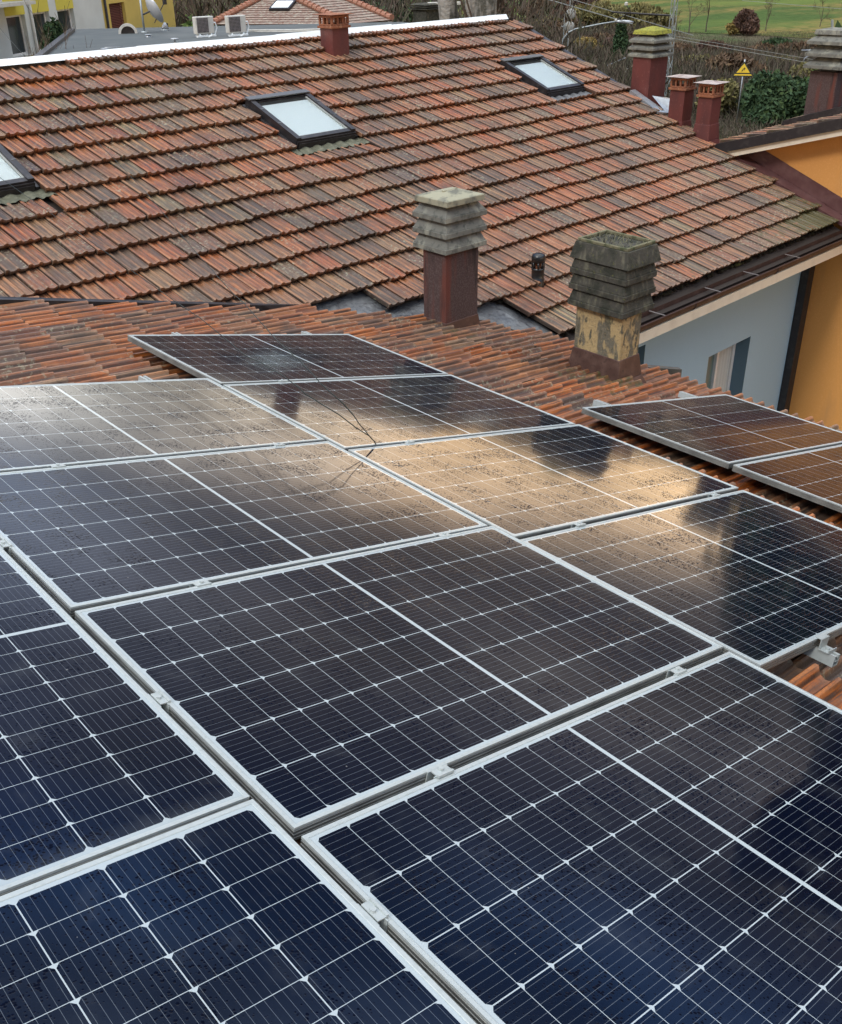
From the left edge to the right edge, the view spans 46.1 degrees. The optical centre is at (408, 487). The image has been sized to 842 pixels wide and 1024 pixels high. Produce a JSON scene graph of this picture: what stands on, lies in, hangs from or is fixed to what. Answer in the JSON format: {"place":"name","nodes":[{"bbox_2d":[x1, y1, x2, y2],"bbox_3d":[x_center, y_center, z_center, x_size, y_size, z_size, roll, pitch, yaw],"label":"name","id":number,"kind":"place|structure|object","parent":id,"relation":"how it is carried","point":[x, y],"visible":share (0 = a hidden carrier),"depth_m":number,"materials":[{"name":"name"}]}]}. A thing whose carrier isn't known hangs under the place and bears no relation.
{"place":"outdoors","nodes":[
{"label":"outdoors","id":0,"kind":"place"},
{"bbox_2d":[213,0,393,24],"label":"hip roof house","id":1,"kind":"structure","parent":0,"point":[268,12],"depth_m":46.10,"materials":[{"name":"red tile"}]},
{"bbox_2d":[437,0,514,19],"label":"pollarded tree","id":2,"kind":"object","parent":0,"point":[447,9],"visible":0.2,"depth_m":44.54,"materials":[{"name":"plant"}]},
{"bbox_2d":[174,0,841,37],"bbox_3d":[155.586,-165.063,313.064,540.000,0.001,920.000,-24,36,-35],"label":"meadow","id":3,"kind":"structure","parent":0,"point":[795,17],"depth_m":134.14,"materials":[{"name":"green plant"}]},
{"bbox_2d":[566,30,810,138],"bbox_3d":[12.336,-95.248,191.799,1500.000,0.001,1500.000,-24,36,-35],"label":"ground","id":4,"kind":"structure","parent":0,"point":[727,36],"depth_m":102.88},
{"bbox_2d":[39,33,51,49],"bbox_3d":[-13.588,-14.203,38.671,1.646,6.538,1.640,-24,36,-35],"label":"conifer","id":5,"kind":"object","parent":4,"relation":"on","point":[48,42],"visible":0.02,"depth_m":37.12,"materials":[{"name":"green plant"}]},
{"bbox_2d":[42,21,57,40],"bbox_3d":[-13.728,-14.838,39.452,1.596,6.905,1.687,-24,36,-35],"label":"conifer","id":6,"kind":"object","parent":4,"relation":"on","point":[53,36],"visible":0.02,"depth_m":37.90,"materials":[{"name":"green plant"}]},
{"bbox_2d":[49,16,63,36],"bbox_3d":[-13.803,-15.393,40.363,1.655,7.002,1.680,-24,36,-35],"label":"conifer","id":7,"kind":"object","parent":4,"relation":"on","point":[57,27],"visible":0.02,"depth_m":38.79,"materials":[{"name":"green plant"}]},
{"bbox_2d":[24,0,91,56],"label":"bare shrub","id":8,"kind":"object","parent":4,"relation":"on","point":[42,31],"visible":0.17,"depth_m":26.93,"materials":[{"name":"brown plant"}]},
{"bbox_2d":[0,0,175,58],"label":"apartment house","id":9,"kind":"structure","parent":4,"relation":"on","point":[18,23],"depth_m":42.45,"materials":[{"name":"yellow"}]},
{"bbox_2d":[6,15,32,57],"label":"window","id":10,"kind":"structure","parent":9,"relation":"in","point":[14,23],"depth_m":39.47,"materials":[{"name":"white"}]},
{"bbox_2d":[33,12,46,50],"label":"window","id":11,"kind":"structure","parent":9,"relation":"in","point":[41,15],"depth_m":40.96,"materials":[{"name":"white"}]},
{"bbox_2d":[57,9,72,32],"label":"window","id":12,"kind":"structure","parent":9,"relation":"in","point":[62,14],"depth_m":42.77,"materials":[{"name":"white glass"}]},
{"bbox_2d":[109,2,123,27],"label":"window","id":13,"kind":"structure","parent":9,"relation":"in","point":[116,15],"depth_m":46.96,"materials":[{"name":"brown wood"}]},
{"bbox_2d":[173,0,180,18],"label":"bare tree","id":14,"kind":"object","parent":4,"relation":"on","point":[176,7],"visible":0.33,"depth_m":55.65,"materials":[{"name":"brown plant"}]},
{"bbox_2d":[181,14,192,26],"bbox_3d":[-10.742,-20.024,49.209,1.861,6.479,1.813,1,29,5],"label":"bush","id":15,"kind":"object","parent":4,"relation":"on","point":[189,23],"visible":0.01,"depth_m":47.53,"materials":[{"name":"green plant"}]},
{"bbox_2d":[179,0,212,15],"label":"bare tree","id":16,"kind":"object","parent":4,"relation":"on","point":[206,9],"visible":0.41,"depth_m":62.00,"materials":[{"name":"brown plant"}]},
{"bbox_2d":[173,0,230,19],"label":"bare tree","id":17,"kind":"object","parent":4,"relation":"on","point":[190,9],"visible":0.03,"depth_m":54.29,"materials":[{"name":"brown plant"}]},
{"bbox_2d":[172,0,235,26],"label":"bare tree","id":18,"kind":"object","parent":4,"relation":"on","point":[208,9],"visible":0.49,"depth_m":51.99,"materials":[{"name":"brown plant"}]},
{"bbox_2d":[34,22,407,55],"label":"flat roof building","id":19,"kind":"structure","parent":4,"relation":"on","point":[104,38],"depth_m":30.42,"materials":[{"name":"metal"}]},
{"bbox_2d":[118,23,136,33],"bbox_3d":[-9.017,-14.609,31.792,0.600,0.600,0.100,-8,30,-12],"label":"roof vent","id":20,"kind":"object","parent":19,"relation":"on","point":[127,28],"visible":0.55,"depth_m":31.73,"materials":[{"name":"white plastic"}]},
{"bbox_2d":[139,0,166,32],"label":"satellite dish","id":21,"kind":"object","parent":19,"relation":"on","point":[154,10],"visible":1,"depth_m":31.76,"materials":[{"name":"silver metal"}]},
{"bbox_2d":[161,22,168,30],"bbox_3d":[-8.047,-15.208,32.624,0.258,0.294,0.241,-24,36,-35],"label":"roof vent","id":22,"kind":"object","parent":19,"relation":"on","point":[165,27],"visible":0.99,"depth_m":32.57,"materials":[{"name":"silver metal"}]},
{"bbox_2d":[192,16,216,37],"bbox_3d":[-6.102,-13.937,29.890,0.791,0.580,0.416,-24,36,-35],"label":"air conditioner","id":23,"kind":"object","parent":19,"relation":"on","point":[203,24],"visible":1,"depth_m":29.79,"materials":[{"name":"white plastic"}]},
{"bbox_2d":[224,15,248,36],"bbox_3d":[-5.151,-14.012,29.988,0.796,0.581,0.422,-24,36,-35],"label":"air conditioner","id":24,"kind":"object","parent":19,"relation":"on","point":[235,23],"visible":1,"depth_m":29.88,"materials":[{"name":"white plastic"}]},
{"bbox_2d":[248,28,319,31],"bbox_3d":[-2.921,-13.833,29.979,4.280,0.049,2.285,0,29,2],"label":"roof pipe","id":25,"kind":"object","parent":19,"relation":"on","point":[278,30],"visible":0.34,"depth_m":30.70,"materials":[{"name":"white plastic"}]},
{"bbox_2d":[367,0,418,21],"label":"bare tree","id":26,"kind":"object","parent":4,"relation":"on","point":[389,9],"visible":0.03,"depth_m":57.11,"materials":[{"name":"brown plant"}]},
{"bbox_2d":[386,4,412,21],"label":"bush","id":27,"kind":"object","parent":4,"relation":"on","point":[410,18],"visible":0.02,"depth_m":67.16,"materials":[{"name":"green plant"}]},
{"bbox_2d":[0,12,841,412],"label":"house","id":28,"kind":"structure","parent":4,"relation":"on","point":[294,168],"depth_m":11.08,"materials":[{"name":"tile"}]},
{"bbox_2d":[1,178,375,444],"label":"cable","id":29,"kind":"object","parent":28,"relation":"attached to","point":[209,325],"visible":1,"depth_m":5.23,"materials":[{"name":"black plastic"}]},
{"bbox_2d":[2,31,375,442],"bbox_3d":[-3.986,-4.507,10.777,0.241,1.780,16.857,-14,31,-22],"label":"cable","id":30,"kind":"object","parent":28,"relation":"attached to","point":[224,284],"visible":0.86,"depth_m":5.66,"materials":[{"name":"black plastic"}]},
{"bbox_2d":[705,344,735,391],"bbox_3d":[4.014,-1.270,13.273,1.039,1.450,0.082,-26,37,-37],"label":"window","id":31,"kind":"structure","parent":28,"relation":"in","point":[720,365],"depth_m":13.26,"materials":[{"name":"white glass"}]},
{"bbox_2d":[0,187,841,846],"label":"house","id":32,"kind":"structure","parent":4,"relation":"on","point":[66,341],"depth_m":7.41,"materials":[{"name":"tile"}]},
{"bbox_2d":[0,547,249,895],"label":"solar panel","id":33,"kind":"object","parent":32,"relation":"on","point":[103,753],"visible":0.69,"depth_m":2.17,"materials":[{"name":"blue glass"}]},
{"bbox_2d":[138,376,151,380],"bbox_3d":[0.210,0.286,3.635,0.040,0.042,4.930,-8,26,-42],"label":"mounting rail","id":34,"kind":"object","parent":32,"relation":"attached to","point":[140,378],"visible":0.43,"depth_m":5.24,"materials":[{"name":"metal"}]},
{"bbox_2d":[0,441,487,617],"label":"solar panel","id":35,"kind":"object","parent":34,"relation":"on","point":[81,537],"visible":0.81,"depth_m":3.53,"materials":[{"name":"black glass"}]},
{"bbox_2d":[0,539,12,556],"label":"panel clamp","id":36,"kind":"object","parent":35,"relation":"attached to","point":[6,544],"visible":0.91,"depth_m":3.04,"materials":[{"name":"metal"}]},
{"bbox_2d":[270,442,284,446],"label":"panel clamp","id":37,"kind":"object","parent":34,"relation":"attached to","point":[279,444],"visible":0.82,"depth_m":4.41,"materials":[{"name":"metal"}]},
{"bbox_2d":[435,532,451,536],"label":"panel clamp","id":38,"kind":"object","parent":34,"relation":"attached to","point":[443,534],"visible":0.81,"depth_m":3.72,"materials":[{"name":"metal"}]},
{"bbox_2d":[0,799,475,1023],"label":"solar panel","id":39,"kind":"object","parent":32,"relation":"on","point":[251,911],"visible":1,"depth_m":1.73,"materials":[{"name":"blue glass"}]},
{"bbox_2d":[171,332,840,667],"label":"mounting rail","id":40,"kind":"object","parent":32,"relation":"on","point":[830,659],"visible":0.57,"depth_m":3.40,"materials":[{"name":"metal"}]},
{"bbox_2d":[348,424,738,539],"bbox_3d":[0.692,-0.072,4.760,1.715,0.035,1.038,-9,26,-42],"label":"solar panel","id":41,"kind":"object","parent":40,"relation":"on","point":[522,484],"visible":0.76,"depth_m":4.63,"materials":[{"name":"black glass"}]},
{"bbox_2d":[571,522,585,527],"bbox_3d":[0.704,0.164,4.089,0.065,0.045,0.032,-8,26,-42],"label":"panel clamp","id":42,"kind":"object","parent":40,"relation":"attached to","point":[578,524],"visible":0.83,"depth_m":4.08,"materials":[{"name":"metal"}]},
{"bbox_2d":[520,490,841,669],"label":"solar panel","id":43,"kind":"object","parent":40,"relation":"on","point":[751,578],"visible":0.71,"depth_m":3.86,"materials":[{"name":"black glass"}]},
{"bbox_2d":[815,633,836,653],"bbox_3d":[1.439,0.537,3.410,0.060,0.040,0.060,-8,26,-42],"label":"panel clamp","id":44,"kind":"object","parent":40,"relation":"attached to","point":[823,646],"visible":1,"depth_m":3.40,"materials":[{"name":"metal"}]},
{"bbox_2d":[592,400,610,405],"bbox_3d":[2.434,0.069,5.358,0.040,0.042,3.620,-8,26,-42],"label":"mounting rail","id":45,"kind":"object","parent":32,"relation":"attached to","point":[598,403],"visible":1,"depth_m":6.52,"materials":[{"name":"metal"}]},
{"bbox_2d":[581,394,841,468],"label":"solar panel","id":46,"kind":"object","parent":45,"relation":"on","point":[726,431],"visible":0.94,"depth_m":6.20,"materials":[{"name":"black glass"}]},
{"bbox_2d":[732,444,841,512],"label":"solar panel","id":47,"kind":"object","parent":45,"relation":"on","point":[815,475],"visible":1,"depth_m":5.44,"materials":[{"name":"black glass"}]},
{"bbox_2d":[678,391,697,397],"bbox_3d":[3.214,-0.054,6.095,0.040,0.042,3.650,-8,26,-42],"label":"mounting rail","id":48,"kind":"object","parent":32,"relation":"attached to","point":[681,394],"visible":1,"depth_m":7.26,"materials":[{"name":"metal"}]},
{"bbox_3d":[0.737,-0.314,5.595,0.040,0.042,4.510,-8,26,-42],"label":"mounting rail","id":49,"kind":"object","parent":32,"relation":"attached to","visible":0},
{"bbox_2d":[127,334,447,385],"bbox_3d":[-0.716,-0.813,6.171,1.715,0.037,1.038,-8,26,-42],"label":"solar panel","id":50,"kind":"object","parent":49,"relation":"on","point":[219,359],"visible":0.84,"depth_m":6.05,"materials":[{"name":"black glass"}]},
{"bbox_2d":[223,374,574,450],"bbox_3d":[-0.012,-0.441,5.466,1.715,0.036,1.038,-8,26,-42],"label":"solar panel","id":51,"kind":"object","parent":49,"relation":"on","point":[390,410],"visible":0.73,"depth_m":5.36,"materials":[{"name":"black glass"}]},
{"bbox_2d":[708,493,720,497],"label":"panel clamp","id":52,"kind":"object","parent":49,"relation":"attached to","point":[713,494],"visible":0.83,"depth_m":4.80,"materials":[{"name":"metal"}]},
{"bbox_3d":[-0.628,0.350,3.036,0.040,0.042,5.200,-8,26,-42],"label":"mounting rail","id":53,"kind":"object","parent":32,"relation":"attached to","visible":0},
{"bbox_2d":[48,463,65,467],"bbox_3d":[-1.326,-0.068,3.736,0.065,0.045,0.032,-9,26,-42],"label":"panel clamp","id":54,"kind":"object","parent":53,"relation":"attached to","point":[57,465],"visible":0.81,"depth_m":3.73,"materials":[{"name":"metal"}]},
{"bbox_2d":[0,378,324,472],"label":"solar panel","id":55,"kind":"object","parent":53,"relation":"on","point":[42,426],"visible":0.81,"depth_m":4.42,"materials":[{"name":"glass"}]},
{"bbox_2d":[189,580,211,587],"bbox_3d":[-0.633,0.306,3.021,0.065,0.045,0.032,-8,26,-42],"label":"panel clamp","id":56,"kind":"object","parent":53,"relation":"attached to","point":[200,583],"visible":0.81,"depth_m":3.01,"materials":[{"name":"metal"}]},
{"bbox_2d":[74,526,722,840],"bbox_3d":[0.045,0.443,2.975,1.715,0.035,1.038,-9,27,-42],"label":"solar panel","id":57,"kind":"object","parent":53,"relation":"on","point":[308,698],"visible":0.97,"depth_m":2.76,"materials":[{"name":"black glass"}]},
{"bbox_2d":[148,690,170,714],"bbox_3d":[-0.607,0.526,2.411,0.033,0.045,0.065,-8,26,-42],"label":"panel clamp","id":58,"kind":"object","parent":57,"relation":"attached to","point":[162,700],"visible":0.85,"depth_m":2.40,"materials":[{"name":"metal"}]},
{"bbox_2d":[425,764,453,782],"bbox_3d":[0.076,0.678,2.322,0.065,0.045,0.032,-8,26,-42],"label":"panel clamp","id":59,"kind":"object","parent":53,"relation":"attached to","point":[442,771],"visible":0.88,"depth_m":2.31,"materials":[{"name":"metal"}]},
{"bbox_2d":[300,651,841,1023],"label":"solar panel","id":60,"kind":"object","parent":53,"relation":"on","point":[667,850],"visible":0.98,"depth_m":2.10,"materials":[{"name":"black glass"}]},
{"bbox_2d":[358,898,388,931],"bbox_3d":[-0.067,0.812,1.870,0.033,0.045,0.065,-8,26,-42],"label":"panel clamp","id":61,"kind":"object","parent":60,"relation":"attached to","point":[376,911],"visible":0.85,"depth_m":1.86,"materials":[{"name":"metal"}]},
{"bbox_2d":[665,666,686,678],"bbox_3d":[0.815,0.568,3.001,0.065,0.045,0.032,-9,26,-42],"label":"panel clamp","id":62,"kind":"object","parent":53,"relation":"attached to","point":[678,670],"visible":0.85,"depth_m":2.99,"materials":[{"name":"metal"}]},
{"bbox_2d":[410,2,460,22],"bbox_3d":[1.516,-21.369,51.009,2.016,6.631,1.923,-24,36,-35],"label":"chimney stack","id":63,"kind":"object","parent":4,"relation":"on","point":[425,11],"visible":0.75,"depth_m":49.29,"materials":[{"name":"concrete"}]},
{"bbox_2d":[173,0,816,139],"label":"undergrowth","id":64,"kind":"object","parent":4,"relation":"on","point":[600,60],"visible":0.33,"depth_m":67.42,"materials":[{"name":"green plant"}]},
{"bbox_2d":[498,0,516,17],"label":"bush","id":65,"kind":"object","parent":4,"relation":"on","point":[505,9],"visible":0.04,"depth_m":71.69,"materials":[{"name":"brown plant"}]},
{"bbox_2d":[502,0,555,23],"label":"bare tree","id":66,"kind":"object","parent":4,"relation":"on","point":[527,18],"visible":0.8,"depth_m":50.17,"materials":[{"name":"brown plant"}]},
{"bbox_2d":[517,0,557,18],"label":"bush","id":67,"kind":"object","parent":4,"relation":"on","point":[533,17],"visible":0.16,"depth_m":129.77,"materials":[{"name":"brown plant"}]},
{"bbox_2d":[542,19,572,38],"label":"bush","id":68,"kind":"object","parent":4,"relation":"on","point":[558,23],"visible":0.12,"depth_m":99.42,"materials":[{"name":"brown plant"}]},
{"bbox_2d":[563,0,575,50],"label":"signal post","id":69,"kind":"object","parent":4,"relation":"on","point":[572,25],"visible":0.53,"depth_m":71.09,"materials":[{"name":"silver metal"}]},
{"bbox_2d":[550,0,598,20],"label":"bush","id":70,"kind":"object","parent":4,"relation":"on","point":[578,3],"visible":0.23,"depth_m":123.99,"materials":[{"name":"green plant"}]},
{"bbox_2d":[565,19,586,33],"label":"bush","id":71,"kind":"object","parent":4,"relation":"on","point":[575,21],"visible":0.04,"depth_m":106.83,"materials":[{"name":"brown plant"}]},
{"bbox_2d":[573,36,602,50],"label":"bush","id":72,"kind":"object","parent":4,"relation":"on","point":[591,38],"visible":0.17,"depth_m":86.64,"materials":[{"name":"yellow plant"}]},
{"bbox_2d":[580,32,612,43],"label":"bush","id":73,"kind":"object","parent":4,"relation":"on","point":[597,34],"visible":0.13,"depth_m":93.96,"materials":[{"name":"brown plant"}]},
{"bbox_2d":[562,20,633,44],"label":"street lamp","id":74,"kind":"object","parent":4,"relation":"on","point":[619,21],"visible":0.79,"depth_m":65.91,"materials":[{"name":"silver metal"}]},
{"bbox_2d":[571,0,626,32],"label":"tree","id":75,"kind":"object","parent":4,"relation":"on","point":[594,18],"visible":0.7,"depth_m":107.38,"materials":[{"name":"green plant"}]},
{"bbox_2d":[609,23,631,63],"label":"conifer","id":76,"kind":"object","parent":4,"relation":"on","point":[620,37],"visible":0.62,"depth_m":76.24,"materials":[{"name":"green plant"}]},
{"bbox_2d":[603,31,638,47],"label":"bush","id":77,"kind":"object","parent":4,"relation":"on","point":[631,35],"visible":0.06,"depth_m":89.97,"materials":[{"name":"brown plant"}]},
{"bbox_2d":[612,0,677,94],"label":"lattice mast","id":78,"kind":"object","parent":4,"relation":"on","point":[670,15],"visible":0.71,"depth_m":56.82,"materials":[{"name":"silver metal"}]},
{"bbox_2d":[551,0,632,23],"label":"overhead wire","id":79,"kind":"object","parent":78,"relation":"attached to","point":[591,11],"visible":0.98,"depth_m":57.35,"materials":[{"name":"silver metal"}]},
{"bbox_2d":[575,0,693,35],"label":"overhead wire","id":80,"kind":"object","parent":78,"relation":"attached to","point":[636,18],"visible":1,"depth_m":56.97,"materials":[{"name":"silver metal"}]},
{"bbox_2d":[675,38,803,61],"bbox_3d":[20.258,-26.642,60.237,12.270,2.176,0.040,-16,32,-25],"label":"overhead wire","id":81,"kind":"object","parent":78,"relation":"attached to","point":[739,50],"visible":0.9,"depth_m":60.13,"materials":[{"name":"silver metal"}]},
{"bbox_2d":[672,35,812,59],"bbox_3d":[20.713,-26.673,60.039,12.527,2.138,0.026,-15,32,-24],"label":"overhead wire","id":82,"kind":"object","parent":78,"relation":"attached to","point":[741,47],"visible":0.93,"depth_m":59.61,"materials":[{"name":"silver metal"}]},
{"bbox_2d":[619,1,675,34],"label":"tree","id":83,"kind":"object","parent":4,"relation":"on","point":[641,7],"visible":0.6,"depth_m":103.62,"materials":[{"name":"green plant"}]},
{"bbox_2d":[671,6,682,32],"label":"bare tree","id":84,"kind":"object","parent":4,"relation":"on","point":[678,18],"visible":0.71,"depth_m":102.12,"materials":[{"name":"brown plant"}]},
{"bbox_2d":[668,41,697,56],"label":"bush","id":85,"kind":"object","parent":4,"relation":"on","point":[685,45],"visible":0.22,"depth_m":85.28,"materials":[{"name":"brown plant"}]},
{"bbox_2d":[679,53,709,61],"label":"bush","id":86,"kind":"object","parent":4,"relation":"on","point":[701,56],"visible":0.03,"depth_m":75.90,"materials":[{"name":"brown plant"}]},
{"bbox_2d":[687,0,707,32],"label":"bare tree","id":87,"kind":"object","parent":4,"relation":"on","point":[696,14],"visible":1,"depth_m":108.12,"materials":[{"name":"brown plant"}]},
{"bbox_2d":[702,0,709,31],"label":"bare tree","id":88,"kind":"object","parent":4,"relation":"on","point":[708,13],"visible":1,"depth_m":108.38,"materials":[{"name":"brown plant"}]},
{"bbox_2d":[696,39,731,53],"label":"bush","id":89,"kind":"object","parent":4,"relation":"on","point":[699,46],"visible":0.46,"depth_m":87.98,"materials":[{"name":"brown plant"}]},
{"bbox_2d":[694,77,741,118],"bbox_3d":[17.419,-21.830,55.657,2.441,2.499,2.758,9,30,17],"label":"bush","id":90,"kind":"object","parent":4,"relation":"on","point":[730,87],"visible":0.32,"depth_m":54.92,"materials":[{"name":"green plant"}]},
{"bbox_2d":[725,21,740,35],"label":"bush","id":91,"kind":"object","parent":4,"relation":"on","point":[730,28],"visible":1,"depth_m":105.01,"materials":[{"name":"yellow plant"}]},
{"bbox_2d":[704,51,771,78],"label":"bush","id":92,"kind":"object","parent":4,"relation":"on","point":[728,59],"visible":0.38,"depth_m":65.31,"materials":[{"name":"brown plant"}]},
{"bbox_2d":[733,59,751,128],"bbox_3d":[18.006,-21.368,53.644,0.754,3.472,0.750,-15,32,-23],"label":"warning sign","id":93,"kind":"object","parent":4,"relation":"on","point":[743,70],"visible":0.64,"depth_m":53.12,"materials":[{"name":"metal"}]},
{"bbox_2d":[732,7,759,35],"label":"tree","id":94,"kind":"object","parent":4,"relation":"on","point":[746,21],"visible":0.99,"depth_m":104.16,"materials":[{"name":"brown plant"}]},
{"bbox_2d":[740,41,776,53],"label":"bush","id":95,"kind":"object","parent":4,"relation":"on","point":[764,45],"visible":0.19,"depth_m":84.10,"materials":[{"name":"brown plant"}]},
{"bbox_2d":[736,88,792,128],"bbox_3d":[19.032,-20.388,53.194,3.272,2.204,3.410,-24,36,-35],"label":"bush","id":96,"kind":"object","parent":4,"relation":"on","point":[763,110],"visible":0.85,"depth_m":52.32,"materials":[{"name":"green plant"}]},
{"bbox_2d":[763,0,778,30],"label":"bare tree","id":97,"kind":"object","parent":4,"relation":"on","point":[765,6],"visible":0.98,"depth_m":108.47,"materials":[{"name":"brown plant"}]},
{"bbox_2d":[741,69,808,119],"bbox_3d":[20.750,-21.001,53.425,5.538,3.058,4.146,5,29,12],"label":"bush","id":98,"kind":"object","parent":4,"relation":"on","point":[781,86],"visible":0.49,"depth_m":52.58,"materials":[{"name":"green plant"}]},
{"bbox_2d":[762,37,792,46],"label":"bush","id":99,"kind":"object","parent":4,"relation":"on","point":[776,40],"visible":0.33,"depth_m":87.46,"materials":[{"name":"green plant"}]},
{"bbox_2d":[766,54,797,64],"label":"bush","id":100,"kind":"object","parent":4,"relation":"on","point":[782,58],"visible":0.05,"depth_m":74.88,"materials":[{"name":"brown plant"}]},
{"bbox_2d":[776,39,818,53],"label":"bush","id":101,"kind":"object","parent":4,"relation":"on","point":[787,44],"visible":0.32,"depth_m":83.75,"materials":[{"name":"brown plant"}]},
{"bbox_2d":[787,61,817,77],"bbox_3d":[25.596,-25.737,62.523,3.256,2.333,3.148,-24,36,-35],"label":"bush","id":102,"kind":"object","parent":4,"relation":"on","point":[800,67],"visible":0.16,"depth_m":62.05,"materials":[{"name":"green plant"}]},
{"bbox_2d":[801,20,833,60],"bbox_3d":[26.247,-27.336,63.055,2.411,4.578,0.152,10,31,19],"label":"catenary arm","id":103,"kind":"object","parent":4,"relation":"on","point":[832,23],"visible":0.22,"depth_m":61.95},
{"bbox_2d":[814,0,832,26],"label":"bare tree","id":104,"kind":"object","parent":4,"relation":"on","point":[822,12],"visible":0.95,"depth_m":112.47,"materials":[{"name":"brown plant"}]},
{"bbox_2d":[715,27,841,430],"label":"house","id":105,"kind":"structure","parent":0,"point":[808,143],"depth_m":13.51,"materials":[{"name":"orange paint"}]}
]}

